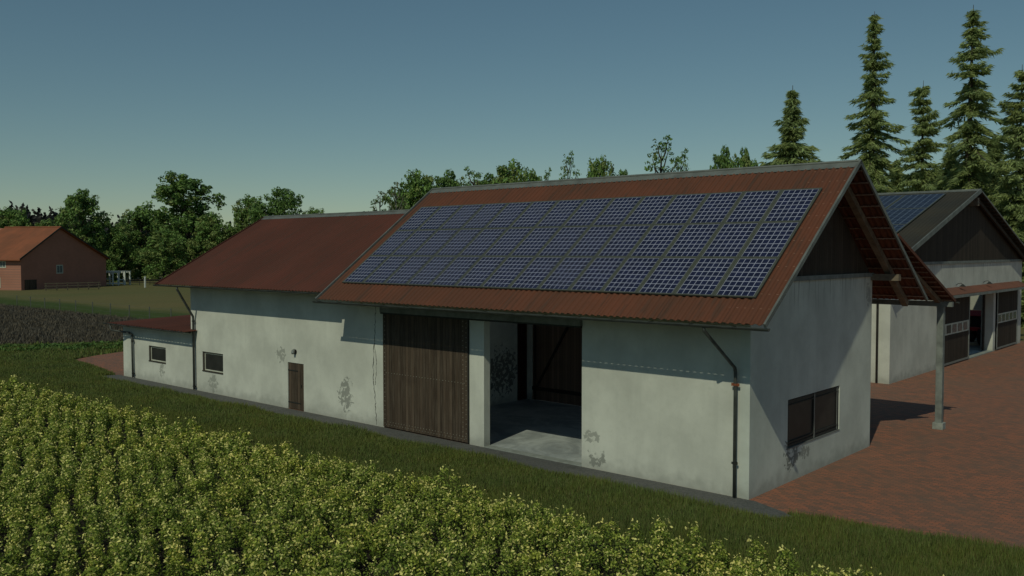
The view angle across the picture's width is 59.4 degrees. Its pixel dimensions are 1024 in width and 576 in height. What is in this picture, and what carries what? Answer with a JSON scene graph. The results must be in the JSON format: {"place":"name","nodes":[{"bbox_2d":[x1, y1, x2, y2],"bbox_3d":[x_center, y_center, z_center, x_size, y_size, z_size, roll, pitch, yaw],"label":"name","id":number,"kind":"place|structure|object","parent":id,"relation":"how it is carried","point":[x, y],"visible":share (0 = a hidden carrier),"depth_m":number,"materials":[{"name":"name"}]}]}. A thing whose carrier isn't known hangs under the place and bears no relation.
{"place":"outdoors","nodes":[
{"label":"outdoors","id":0,"kind":"place"},
{"bbox_2d":[0,303,149,344],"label":"plowed field","id":1,"kind":"structure","parent":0,"point":[18,322],"depth_m":79.53,"materials":[{"name":"soil"}]},
{"bbox_2d":[0,390,763,575],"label":"field soil","id":2,"kind":"structure","parent":0,"point":[361,567],"depth_m":21.46,"materials":[{"name":"soil"}]},
{"bbox_2d":[0,375,943,575],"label":"crop","id":3,"kind":"object","parent":2,"relation":"on","point":[212,442],"visible":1,"depth_m":21.47,"materials":[{"name":"green plant"}]},
{"bbox_2d":[370,191,395,210],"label":"birch tree","id":4,"kind":"object","parent":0,"point":[376,201],"visible":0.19,"depth_m":129.63,"materials":[{"name":"green plant"}]},
{"bbox_2d":[106,375,791,518],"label":"gravel path","id":5,"kind":"structure","parent":0,"point":[739,503],"depth_m":29.46,"materials":[{"name":"gravel"}]},
{"bbox_2d":[0,268,1023,575],"bbox_3d":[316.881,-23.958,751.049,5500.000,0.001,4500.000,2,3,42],"label":"ground","id":6,"kind":"structure","parent":0,"point":[148,300],"depth_m":124.02,"materials":[{"name":"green plant"}]},
{"bbox_2d":[0,207,32,227],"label":"leafy tree","id":7,"kind":"object","parent":6,"relation":"on","point":[11,218],"visible":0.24,"depth_m":202.92,"materials":[{"name":"green plant"}]},
{"bbox_2d":[35,218,54,225],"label":"leafy tree","id":8,"kind":"object","parent":6,"relation":"on","point":[43,222],"visible":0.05,"depth_m":224.37,"materials":[{"name":"green plant"}]},
{"bbox_2d":[0,226,109,289],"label":"farmhouse","id":9,"kind":"object","parent":6,"relation":"on","point":[34,257],"visible":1,"depth_m":163.44,"materials":[{"name":"brick"}]},
{"bbox_2d":[0,261,5,267],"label":"window","id":10,"kind":"structure","parent":9,"relation":"in","point":[2,263],"depth_m":156.52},
{"bbox_2d":[25,279,36,289],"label":"door","id":11,"kind":"structure","parent":9,"relation":"in","point":[29,284],"depth_m":158.13,"materials":[{"name":"brown wood"}]},
{"bbox_2d":[56,265,62,273],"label":"window","id":12,"kind":"structure","parent":9,"relation":"in","point":[59,268],"depth_m":164.95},
{"bbox_2d":[0,340,122,350],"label":"weeds","id":13,"kind":"object","parent":6,"relation":"on","point":[81,345],"visible":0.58,"depth_m":62.56,"materials":[{"name":"green plant"}]},
{"bbox_2d":[44,282,100,290],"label":"wooden fence","id":14,"kind":"object","parent":6,"relation":"on","point":[67,288],"visible":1,"depth_m":156.74,"materials":[{"name":"brown wood"}]},
{"bbox_2d":[53,188,113,260],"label":"leafy tree","id":15,"kind":"object","parent":6,"relation":"on","point":[79,204],"visible":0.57,"depth_m":194.40,"materials":[{"name":"green plant"}]},
{"bbox_2d":[16,295,182,317],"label":"wire fence","id":16,"kind":"object","parent":6,"relation":"on","point":[93,306],"visible":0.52,"depth_m":97.81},
{"bbox_2d":[92,235,122,279],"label":"leafy tree","id":17,"kind":"object","parent":6,"relation":"on","point":[99,244],"visible":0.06,"depth_m":212.79,"materials":[{"name":"green plant"}]},
{"bbox_2d":[106,271,130,284],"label":"pergola","id":18,"kind":"object","parent":6,"relation":"on","point":[118,277],"visible":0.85,"depth_m":179.91,"materials":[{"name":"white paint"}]},
{"bbox_2d":[102,223,145,281],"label":"leafy tree","id":19,"kind":"object","parent":6,"relation":"on","point":[117,259],"visible":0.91,"depth_m":198.56,"materials":[{"name":"green plant"}]},
{"bbox_2d":[112,205,167,279],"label":"leafy tree","id":20,"kind":"object","parent":6,"relation":"on","point":[139,235],"visible":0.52,"depth_m":209.85,"materials":[{"name":"green plant"}]},
{"bbox_2d":[127,279,160,284],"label":"rail fence","id":21,"kind":"object","parent":6,"relation":"on","point":[139,282],"visible":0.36,"depth_m":179.38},
{"bbox_2d":[133,228,188,280],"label":"leafy tree","id":22,"kind":"object","parent":6,"relation":"on","point":[163,258],"visible":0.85,"depth_m":188.03,"materials":[{"name":"green plant"}]},
{"bbox_2d":[139,170,226,274],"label":"leafy tree","id":23,"kind":"object","parent":6,"relation":"on","point":[174,192],"visible":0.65,"depth_m":202.07,"materials":[{"name":"green plant"}]},
{"bbox_2d":[179,211,235,259],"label":"leafy tree","id":24,"kind":"object","parent":6,"relation":"on","point":[210,233],"visible":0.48,"depth_m":197.83,"materials":[{"name":"green plant"}]},
{"bbox_2d":[223,194,263,237],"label":"leafy tree","id":25,"kind":"object","parent":6,"relation":"on","point":[244,221],"visible":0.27,"depth_m":202.37,"materials":[{"name":"green plant"}]},
{"bbox_2d":[248,186,304,223],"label":"leafy tree","id":26,"kind":"object","parent":6,"relation":"on","point":[283,202],"visible":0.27,"depth_m":197.66,"materials":[{"name":"green plant"}]},
{"bbox_2d":[302,207,324,213],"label":"leafy tree","id":27,"kind":"object","parent":6,"relation":"on","point":[316,211],"visible":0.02,"depth_m":208.61,"materials":[{"name":"green plant"}]},
{"bbox_2d":[387,182,407,209],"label":"birch tree","id":28,"kind":"object","parent":6,"relation":"on","point":[393,195],"visible":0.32,"depth_m":129.53,"materials":[{"name":"green plant"}]},
{"bbox_2d":[382,169,437,209],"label":"leafy tree","id":29,"kind":"object","parent":6,"relation":"on","point":[419,189],"visible":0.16,"depth_m":137.78,"materials":[{"name":"green plant"}]},
{"bbox_2d":[434,169,465,187],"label":"leafy tree","id":30,"kind":"object","parent":6,"relation":"on","point":[446,181],"visible":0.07,"depth_m":143.40,"materials":[{"name":"green plant"}]},
{"bbox_2d":[463,166,483,185],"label":"leafy tree","id":31,"kind":"object","parent":6,"relation":"on","point":[478,175],"visible":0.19,"depth_m":139.25,"materials":[{"name":"green plant"}]},
{"bbox_2d":[472,172,494,184],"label":"leafy tree","id":32,"kind":"object","parent":6,"relation":"on","point":[486,178],"visible":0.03,"depth_m":148.49,"materials":[{"name":"green plant"}]},
{"bbox_2d":[0,339,1023,575],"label":"grass","id":33,"kind":"structure","parent":6,"relation":"on","point":[66,371],"depth_m":25.02,"materials":[{"name":"plant"}]},
{"bbox_2d":[489,158,534,183],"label":"leafy tree","id":34,"kind":"object","parent":6,"relation":"on","point":[505,174],"visible":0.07,"depth_m":143.48,"materials":[{"name":"green plant"}]},
{"bbox_2d":[519,167,541,181],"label":"leafy tree","id":35,"kind":"object","parent":6,"relation":"on","point":[531,174],"visible":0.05,"depth_m":152.99,"materials":[{"name":"green plant"}]},
{"bbox_2d":[540,168,551,180],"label":"leafy tree","id":36,"kind":"object","parent":6,"relation":"on","point":[548,175],"visible":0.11,"depth_m":139.21,"materials":[{"name":"green plant"}]},
{"bbox_2d":[586,155,617,177],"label":"leafy tree","id":37,"kind":"object","parent":6,"relation":"on","point":[600,169],"visible":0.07,"depth_m":138.94,"materials":[{"name":"green plant"}]},
{"bbox_2d":[618,168,627,175],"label":"leafy tree","id":38,"kind":"object","parent":6,"relation":"on","point":[620,172],"depth_m":148.82,"materials":[{"name":"green plant"}]},
{"bbox_2d":[644,135,685,172],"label":"leafy tree","id":39,"kind":"object","parent":6,"relation":"on","point":[660,160],"visible":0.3,"depth_m":124.61,"materials":[{"name":"green plant"}]},
{"bbox_2d":[673,148,689,171],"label":"leafy tree","id":40,"kind":"object","parent":6,"relation":"on","point":[684,155],"visible":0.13,"depth_m":126.22,"materials":[{"name":"green plant"}]},
{"bbox_2d":[710,145,738,168],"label":"leafy tree","id":41,"kind":"object","parent":6,"relation":"on","point":[722,160],"visible":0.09,"depth_m":128.74,"materials":[{"name":"green plant"}]},
{"bbox_2d":[734,147,758,167],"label":"leafy tree","id":42,"kind":"object","parent":6,"relation":"on","point":[743,160],"visible":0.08,"depth_m":126.96,"materials":[{"name":"green plant"}]},
{"bbox_2d":[757,85,822,165],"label":"spruce tree","id":43,"kind":"object","parent":6,"relation":"on","point":[789,149],"visible":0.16,"depth_m":77.13,"materials":[{"name":"green plant"}]},
{"bbox_2d":[837,11,913,192],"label":"spruce tree","id":44,"kind":"object","parent":6,"relation":"on","point":[876,162],"visible":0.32,"depth_m":86.87,"materials":[{"name":"green plant"}]},
{"bbox_2d":[889,159,906,191],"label":"spruce tree","id":45,"kind":"object","parent":6,"relation":"on","point":[897,181],"visible":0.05,"depth_m":97.10,"materials":[{"name":"green plant"}]},
{"bbox_2d":[892,80,956,191],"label":"spruce tree","id":46,"kind":"object","parent":6,"relation":"on","point":[922,178],"visible":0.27,"depth_m":81.01,"materials":[{"name":"green plant"}]},
{"bbox_2d":[934,147,960,190],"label":"spruce tree","id":47,"kind":"object","parent":6,"relation":"on","point":[948,165],"visible":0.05,"depth_m":99.26,"materials":[{"name":"green plant"}]},
{"bbox_2d":[934,5,1014,212],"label":"spruce tree","id":48,"kind":"object","parent":6,"relation":"on","point":[972,166],"visible":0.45,"depth_m":90.72,"materials":[{"name":"green plant"}]},
{"bbox_2d":[980,138,1023,282],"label":"spruce tree","id":49,"kind":"object","parent":6,"relation":"on","point":[996,157],"visible":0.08,"depth_m":95.91,"materials":[{"name":"green plant"}]},
{"bbox_2d":[988,64,1023,321],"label":"spruce tree","id":50,"kind":"object","parent":6,"relation":"on","point":[1013,135],"visible":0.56,"depth_m":85.18,"materials":[{"name":"green plant"}]},
{"bbox_2d":[1021,278,1023,327],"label":"spruce tree","id":51,"kind":"object","parent":6,"relation":"on","point":[1022,308],"visible":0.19,"depth_m":80.47,"materials":[{"name":"green plant"}]},
{"bbox_2d":[0,0,1023,228],"label":"sky","id":52,"kind":"structure","parent":0,"point":[331,103],"materials":[{"name":"blue"}]},
{"bbox_2d":[102,159,959,499],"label":"barn","id":53,"kind":"structure","parent":0,"point":[768,387],"depth_m":31.01,"materials":[{"name":"paint"}]},
{"bbox_2d":[151,346,165,362],"bbox_3d":[-18.267,3.442,46.564,1.710,0.730,0.060,2,3,42],"label":"window","id":54,"kind":"structure","parent":53,"relation":"in","point":[157,354],"depth_m":46.62,"materials":[{"name":"grey glass"}]},
{"bbox_2d":[205,352,222,372],"bbox_3d":[-14.196,3.565,42.958,1.770,0.860,0.060,2,3,42],"label":"window","id":55,"kind":"structure","parent":53,"relation":"in","point":[213,362],"depth_m":43.00,"materials":[{"name":"grey glass"}]},
{"bbox_2d":[288,362,303,410],"bbox_3d":[-9.245,4.212,38.510,1.150,1.970,0.102,2,3,42],"label":"door","id":56,"kind":"structure","parent":53,"relation":"in","point":[296,370],"depth_m":38.49,"materials":[{"name":"brown wood"}]},
{"bbox_2d":[342,256,388,283],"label":"solar panel","id":57,"kind":"object","parent":53,"relation":"on","point":[365,269],"visible":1,"depth_m":34.83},
{"bbox_2d":[362,256,410,283],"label":"solar panel","id":58,"kind":"object","parent":53,"relation":"on","point":[386,269],"visible":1,"depth_m":34.01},
{"bbox_2d":[370,230,415,255],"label":"solar panel","id":59,"kind":"object","parent":53,"relation":"on","point":[393,242],"visible":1,"depth_m":35.84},
{"bbox_2d":[383,256,432,284],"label":"solar panel","id":60,"kind":"object","parent":53,"relation":"on","point":[407,271],"visible":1,"depth_m":33.19,"materials":[{"name":"glass"}]},
{"bbox_2d":[390,230,436,255],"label":"solar panel","id":61,"kind":"object","parent":53,"relation":"on","point":[414,242],"visible":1,"depth_m":35.02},
{"bbox_2d":[396,206,440,230],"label":"solar panel","id":62,"kind":"object","parent":53,"relation":"on","point":[417,219],"visible":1,"depth_m":36.86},
{"bbox_2d":[406,256,456,285],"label":"solar panel","id":63,"kind":"object","parent":53,"relation":"on","point":[431,270],"visible":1,"depth_m":32.39,"materials":[{"name":"glass"}]},
{"bbox_2d":[412,229,459,255],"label":"solar panel","id":64,"kind":"object","parent":53,"relation":"on","point":[435,242],"visible":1,"depth_m":34.21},
{"bbox_2d":[417,205,461,229],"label":"solar panel","id":65,"kind":"object","parent":53,"relation":"on","point":[439,217],"visible":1,"depth_m":36.02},
{"bbox_2d":[429,256,481,286],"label":"solar panel","id":66,"kind":"object","parent":53,"relation":"on","point":[455,271],"visible":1,"depth_m":31.56,"materials":[{"name":"glass"}]},
{"bbox_2d":[434,229,482,255],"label":"solar panel","id":67,"kind":"object","parent":53,"relation":"on","point":[458,242],"visible":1,"depth_m":33.41,"materials":[{"name":"glass"}]},
{"bbox_2d":[438,204,484,229],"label":"solar panel","id":68,"kind":"object","parent":53,"relation":"on","point":[461,216],"visible":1,"depth_m":35.22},
{"bbox_2d":[454,256,507,287],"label":"solar panel","id":69,"kind":"object","parent":53,"relation":"on","point":[479,273],"visible":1,"depth_m":30.75,"materials":[{"name":"glass"}]},
{"bbox_2d":[458,228,507,255],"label":"solar panel","id":70,"kind":"object","parent":53,"relation":"on","point":[482,242],"visible":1,"depth_m":32.58,"materials":[{"name":"glass"}]},
{"bbox_2d":[461,203,507,228],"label":"solar panel","id":71,"kind":"object","parent":53,"relation":"on","point":[483,216],"visible":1,"depth_m":34.40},
{"bbox_2d":[481,256,535,288],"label":"solar panel","id":72,"kind":"object","parent":53,"relation":"on","point":[508,271],"visible":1,"depth_m":29.94,"materials":[{"name":"glass"}]},
{"bbox_2d":[483,227,533,255],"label":"solar panel","id":73,"kind":"object","parent":53,"relation":"on","point":[508,241],"visible":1,"depth_m":31.76,"materials":[{"name":"glass"}]},
{"bbox_2d":[484,201,532,228],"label":"solar panel","id":74,"kind":"object","parent":53,"relation":"on","point":[507,215],"visible":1,"depth_m":33.60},
{"bbox_2d":[517,324,526,399],"bbox_3d":[0.462,2.956,40.849,0.070,4.250,0.570,2,3,42],"label":"door leaf","id":75,"kind":"structure","parent":53,"relation":"in","point":[521,328],"depth_m":40.80,"materials":[{"name":"red wood"}]},
{"bbox_2d":[509,200,558,227],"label":"solar panel","id":76,"kind":"object","parent":53,"relation":"on","point":[534,213],"visible":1,"depth_m":32.76,"materials":[{"name":"glass"}]},
{"bbox_2d":[509,227,560,255],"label":"solar panel","id":77,"kind":"object","parent":53,"relation":"on","point":[535,241],"visible":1,"depth_m":30.95,"materials":[{"name":"glass"}]},
{"bbox_2d":[508,256,563,289],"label":"solar panel","id":78,"kind":"object","parent":53,"relation":"on","point":[535,273],"visible":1,"depth_m":29.11,"materials":[{"name":"glass"}]},
{"bbox_2d":[535,199,585,226],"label":"solar panel","id":79,"kind":"object","parent":53,"relation":"on","point":[559,213],"visible":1,"depth_m":31.94,"materials":[{"name":"glass"}]},
{"bbox_2d":[537,226,589,256],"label":"solar panel","id":80,"kind":"object","parent":53,"relation":"on","point":[562,242],"visible":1,"depth_m":30.12,"materials":[{"name":"glass"}]},
{"bbox_2d":[537,257,594,290],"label":"solar panel","id":81,"kind":"object","parent":53,"relation":"on","point":[565,273],"visible":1,"depth_m":28.30,"materials":[{"name":"glass"}]},
{"bbox_2d":[562,198,613,226],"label":"solar panel","id":82,"kind":"object","parent":53,"relation":"on","point":[587,212],"visible":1,"depth_m":31.13,"materials":[{"name":"glass"}]},
{"bbox_2d":[565,225,620,256],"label":"solar panel","id":83,"kind":"object","parent":53,"relation":"on","point":[592,241],"visible":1,"depth_m":29.31,"materials":[{"name":"glass"}]},
{"bbox_2d":[568,257,626,292],"bbox_3d":[2.641,-0.425,27.509,1.226,0.043,1.722,2,39,42],"label":"solar panel","id":84,"kind":"object","parent":53,"relation":"on","point":[597,274],"visible":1,"depth_m":27.48,"materials":[{"name":"glass"}]},
{"bbox_2d":[591,196,643,225],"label":"solar panel","id":85,"kind":"object","parent":53,"relation":"on","point":[617,211],"visible":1,"depth_m":30.31,"materials":[{"name":"glass"}]},
{"bbox_2d":[596,225,651,256],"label":"solar panel","id":86,"kind":"object","parent":53,"relation":"on","point":[624,240],"visible":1,"depth_m":28.49,"materials":[{"name":"glass"}]},
{"bbox_2d":[601,257,661,293],"bbox_3d":[3.563,-0.391,26.692,1.226,0.043,1.722,2,39,42],"label":"solar panel","id":87,"kind":"object","parent":53,"relation":"on","point":[630,275],"visible":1,"depth_m":26.66,"materials":[{"name":"glass"}]},
{"bbox_2d":[622,195,674,224],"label":"solar panel","id":88,"kind":"object","parent":53,"relation":"on","point":[648,210],"visible":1,"depth_m":29.49,"materials":[{"name":"glass"}]},
{"bbox_2d":[628,224,685,256],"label":"solar panel","id":89,"kind":"object","parent":53,"relation":"on","point":[657,240],"visible":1,"depth_m":27.68,"materials":[{"name":"glass"}]},
{"bbox_2d":[636,257,698,294],"bbox_3d":[4.485,-0.358,25.875,1.226,0.043,1.722,2,39,42],"label":"solar panel","id":90,"kind":"object","parent":53,"relation":"on","point":[667,276],"visible":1,"depth_m":25.84,"materials":[{"name":"glass"}]},
{"bbox_2d":[653,193,708,224],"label":"solar panel","id":91,"kind":"object","parent":53,"relation":"on","point":[681,208],"visible":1,"depth_m":28.68,"materials":[{"name":"glass"}]},
{"bbox_2d":[663,223,722,256],"bbox_3d":[5.410,-1.419,26.877,1.226,0.043,1.722,2,39,42],"label":"solar panel","id":92,"kind":"object","parent":53,"relation":"on","point":[692,240],"visible":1,"depth_m":26.86,"materials":[{"name":"glass"}]},
{"bbox_2d":[673,257,737,296],"bbox_3d":[5.407,-0.324,25.059,1.226,0.043,1.722,2,39,42],"label":"solar panel","id":93,"kind":"object","parent":53,"relation":"on","point":[705,276],"visible":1,"depth_m":25.03,"materials":[{"name":"glass"}]},
{"bbox_2d":[687,191,744,223],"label":"solar panel","id":94,"kind":"object","parent":53,"relation":"on","point":[716,207],"visible":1,"depth_m":27.87,"materials":[{"name":"glass"}]},
{"bbox_2d":[700,222,760,256],"bbox_3d":[6.332,-1.386,26.060,1.226,0.043,1.722,2,39,42],"label":"solar panel","id":95,"kind":"object","parent":53,"relation":"on","point":[730,239],"visible":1,"depth_m":26.04,"materials":[{"name":"glass"}]},
{"bbox_2d":[713,258,779,297],"bbox_3d":[6.329,-0.291,24.242,1.226,0.043,1.722,2,39,42],"label":"solar panel","id":96,"kind":"object","parent":53,"relation":"on","point":[746,277],"visible":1,"depth_m":24.19,"materials":[{"name":"glass"}]},
{"bbox_2d":[723,190,781,222],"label":"solar panel","id":97,"kind":"object","parent":53,"relation":"on","point":[752,206],"visible":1,"depth_m":27.04,"materials":[{"name":"glass"}]},
{"bbox_2d":[738,221,801,257],"bbox_3d":[7.254,-1.352,25.244,1.226,0.043,1.722,2,39,42],"label":"solar panel","id":98,"kind":"object","parent":53,"relation":"on","point":[770,239],"visible":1,"depth_m":25.21,"materials":[{"name":"glass"}]},
{"bbox_2d":[762,188,821,221],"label":"solar panel","id":99,"kind":"object","parent":53,"relation":"on","point":[789,205],"visible":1,"depth_m":26.22,"materials":[{"name":"glass"}]},
{"bbox_2d":[787,386,839,449],"bbox_3d":[9.328,3.964,27.782,0.115,1.435,3.870,2,3,42],"label":"window","id":100,"kind":"structure","parent":53,"relation":"in","point":[812,416],"depth_m":27.72,"materials":[{"name":"glass"}]},
{"bbox_2d":[76,341,1023,548],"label":"yard paving","id":101,"kind":"structure","parent":0,"point":[962,472],"depth_m":28.78,"materials":[{"name":"brick"}]},
{"bbox_2d":[871,189,1023,383],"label":"machine shed","id":102,"kind":"structure","parent":101,"relation":"on","point":[966,246],"depth_m":54.34,"materials":[{"name":"paint"}]},
{"bbox_2d":[879,195,903,208],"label":"solar panel","id":103,"kind":"object","parent":102,"relation":"on","point":[888,200],"visible":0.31,"depth_m":57.32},
{"bbox_2d":[893,224,906,232],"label":"solar panel","id":104,"kind":"object","parent":102,"relation":"on","point":[898,227],"visible":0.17,"depth_m":50.59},
{"bbox_2d":[885,208,927,224],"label":"solar panel","id":105,"kind":"object","parent":102,"relation":"on","point":[902,216],"visible":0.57,"depth_m":52.93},
{"bbox_2d":[886,193,945,208],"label":"solar panel","id":106,"kind":"object","parent":102,"relation":"on","point":[917,201],"visible":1,"depth_m":55.53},
{"bbox_2d":[944,296,969,365],"bbox_3d":[26.605,2.480,54.061,0.120,4.060,6.200,2,3,42],"label":"sliding door","id":107,"kind":"structure","parent":102,"relation":"in","point":[957,344],"depth_m":54.53,"materials":[{"name":"wood"}]},
{"bbox_2d":[995,290,1017,349],"bbox_3d":[34.980,2.093,63.501,0.120,4.060,5.750,2,3,42],"label":"sliding door","id":108,"kind":"structure","parent":102,"relation":"in","point":[1005,332],"depth_m":63.22,"materials":[{"name":"wood"}]},
{"bbox_2d":[559,151,581,179],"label":"birch tree","id":109,"kind":"object","parent":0,"point":[570,163],"visible":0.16,"depth_m":134.58,"materials":[{"name":"green plant"}]},
{"bbox_2d":[969,310,980,344],"bbox_3d":[34.068,2.797,65.759,4.715,2.567,2.553,-2,3,-44],"label":"tractor","id":110,"kind":"object","parent":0,"point":[975,324],"visible":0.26,"depth_m":64.11,"materials":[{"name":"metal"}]},
{"bbox_3d":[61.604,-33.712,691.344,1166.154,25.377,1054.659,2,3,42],"label":"hill","id":111,"kind":"structure","parent":0,"visible":0},
{"bbox_2d":[0,201,380,252],"bbox_3d":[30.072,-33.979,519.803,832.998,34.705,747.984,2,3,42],"label":"wood","id":112,"kind":"object","parent":111,"relation":"on","point":[34,219],"visible":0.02,"depth_m":492.62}
]}

